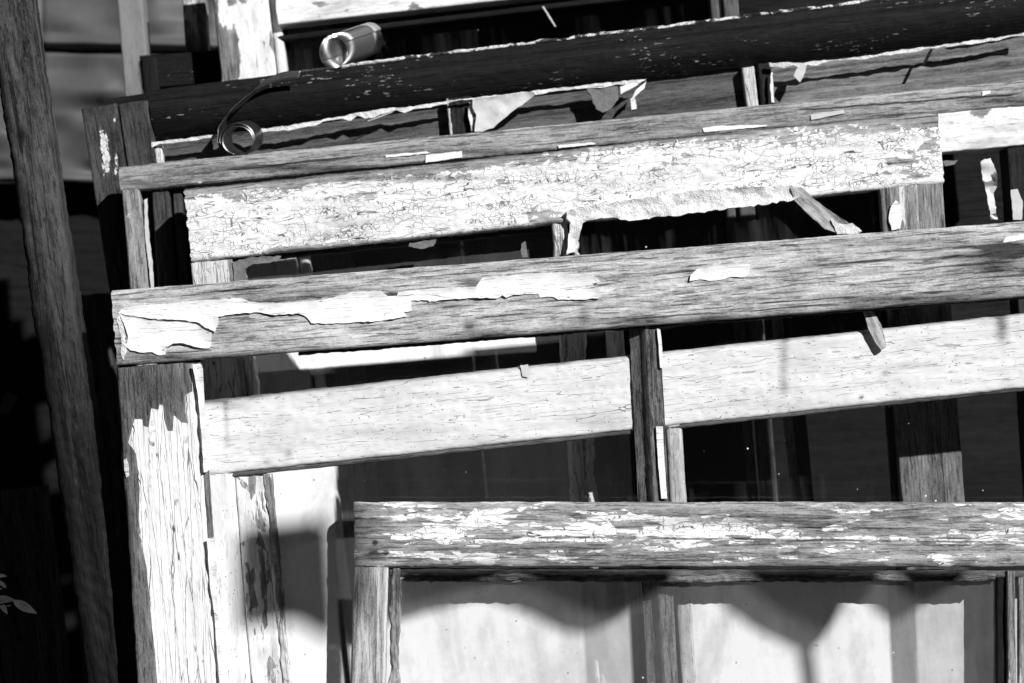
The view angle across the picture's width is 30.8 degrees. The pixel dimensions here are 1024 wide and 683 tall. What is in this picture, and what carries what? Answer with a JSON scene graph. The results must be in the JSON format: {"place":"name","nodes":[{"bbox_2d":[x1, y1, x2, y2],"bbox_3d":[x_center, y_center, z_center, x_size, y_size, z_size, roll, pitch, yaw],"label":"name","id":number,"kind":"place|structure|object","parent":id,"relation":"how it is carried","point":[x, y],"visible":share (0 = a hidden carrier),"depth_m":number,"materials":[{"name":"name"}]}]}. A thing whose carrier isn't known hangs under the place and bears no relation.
{"place":"outdoors","nodes":[
{"label":"outdoors","id":0,"kind":"place"},
{"bbox_2d":[0,574,36,613],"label":"plant","id":1,"kind":"object","parent":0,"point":[24,606],"visible":1,"depth_m":1.65,"materials":[{"name":"grey plant"}]},
{"bbox_2d":[282,0,1009,387],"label":"dark backdrop board","id":2,"kind":"object","parent":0,"point":[964,196],"visible":0.11,"depth_m":1.97,"materials":[{"name":"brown wood"}]},
{"label":"ground","id":3,"kind":"structure","parent":0,"visible":0},
{"bbox_2d":[0,485,71,682],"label":"fallen plank","id":4,"kind":"object","parent":3,"relation":"on","point":[34,647],"visible":1,"depth_m":1.82,"materials":[{"name":"black wood"}]},
{"bbox_2d":[0,0,136,682],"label":"timber post","id":5,"kind":"object","parent":3,"relation":"on","point":[63,346],"visible":1,"depth_m":1.63,"materials":[{"name":"grey wood"}]},
{"bbox_2d":[0,392,17,413],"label":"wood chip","id":6,"kind":"object","parent":5,"relation":"attached to","point":[8,403],"visible":1,"depth_m":1.72,"materials":[{"name":"black wood"}]},
{"bbox_2d":[117,0,150,95],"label":"painted board","id":7,"kind":"object","parent":3,"relation":"on","point":[134,29],"visible":0.13,"depth_m":2.02,"materials":[{"name":"grey paint"}]},
{"bbox_2d":[139,50,221,93],"bbox_3d":[-0.334,0.203,1.947,0.096,0.984,0.289,-1,15,-3],"label":"window sash","id":8,"kind":"object","parent":3,"relation":"on","point":[163,71],"depth_m":1.94,"materials":[{"name":"black paint"}]},
{"bbox_2d":[183,0,210,52],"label":"mottled board","id":9,"kind":"object","parent":3,"relation":"on","point":[196,24],"visible":0.09,"depth_m":1.98,"materials":[{"name":"white paint"}]},
{"bbox_2d":[288,24,378,596],"bbox_3d":[-0.161,0.179,1.951,0.046,1.060,0.013,-6,0,0],"label":"grained board","id":10,"kind":"object","parent":3,"relation":"on","point":[353,486],"visible":0.16,"depth_m":1.95,"materials":[{"name":"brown wood"}]},
{"bbox_2d":[213,0,636,682],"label":"window sash","id":11,"kind":"object","parent":3,"relation":"on","point":[251,42],"depth_m":1.90,"materials":[{"name":"white paint"}]},
{"bbox_2d":[542,6,555,26],"bbox_3d":[0.038,-0.331,1.898,0.013,0.022,0.001,-5,1,0],"label":"paint sliver","id":12,"kind":"object","parent":11,"relation":"attached to","point":[548,16],"visible":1,"depth_m":1.90,"materials":[{"name":"white paint"}]},
{"bbox_2d":[0,0,1023,682],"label":"siding wall","id":13,"kind":"structure","parent":3,"relation":"on","point":[84,68],"depth_m":2.40,"materials":[{"name":"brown wood"}]},
{"bbox_2d":[82,0,1023,501],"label":"window sash","id":14,"kind":"object","parent":3,"relation":"on","point":[496,84],"depth_m":1.80,"materials":[{"name":"black paint"}]},
{"bbox_2d":[217,70,300,155],"bbox_3d":[-0.242,-0.218,1.781,0.079,0.079,0.037,0,15,0],"label":"metal strip","id":15,"kind":"object","parent":14,"relation":"attached to","point":[224,139],"visible":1,"depth_m":1.79,"materials":[{"name":"metal"}]},
{"bbox_2d":[320,22,382,67],"bbox_3d":[-0.160,-0.295,1.855,0.013,0.041,0.075,14,20,41],"label":"tin can","id":16,"kind":"object","parent":14,"relation":"on","point":[351,45],"visible":1,"depth_m":1.85,"materials":[{"name":"metal"}]},
{"bbox_2d":[156,35,1023,185],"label":"backing plank","id":17,"kind":"object","parent":14,"relation":"attached to","point":[999,62],"visible":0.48,"depth_m":1.82,"materials":[{"name":"grey wood"}]},
{"bbox_2d":[111,221,1023,682],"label":"window sash","id":18,"kind":"object","parent":3,"relation":"on","point":[643,297],"depth_m":1.60,"materials":[{"name":"white wood"}]},
{"bbox_2d":[119,80,1023,682],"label":"window sash","id":19,"kind":"object","parent":3,"relation":"on","point":[981,118],"depth_m":1.74,"materials":[{"name":"white paint"}]},
{"bbox_2d":[183,111,973,682],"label":"window sash","id":20,"kind":"object","parent":3,"relation":"on","point":[891,165],"depth_m":1.70,"materials":[{"name":"white paint"}]},
{"bbox_2d":[205,313,1023,682],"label":"window sash","id":21,"kind":"object","parent":3,"relation":"on","point":[275,459],"depth_m":1.62,"materials":[{"name":"white paint"}]},
{"bbox_2d":[863,311,885,349],"bbox_3d":[0.315,-0.011,1.613,0.012,0.037,0.002,-28,0,0],"label":"wood splinter","id":22,"kind":"object","parent":21,"relation":"attached to","point":[874,326],"visible":1,"depth_m":1.61,"materials":[{"name":"white wood"}]},
{"bbox_2d":[351,501,1023,682],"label":"window sash","id":23,"kind":"object","parent":3,"relation":"on","point":[392,537],"depth_m":1.59,"materials":[{"name":"white paint"}]},
{"bbox_2d":[708,0,777,501],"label":"wooden post","id":24,"kind":"object","parent":3,"relation":"on","point":[763,427],"visible":0.2,"depth_m":1.90,"materials":[{"name":"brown wood"}]}
]}

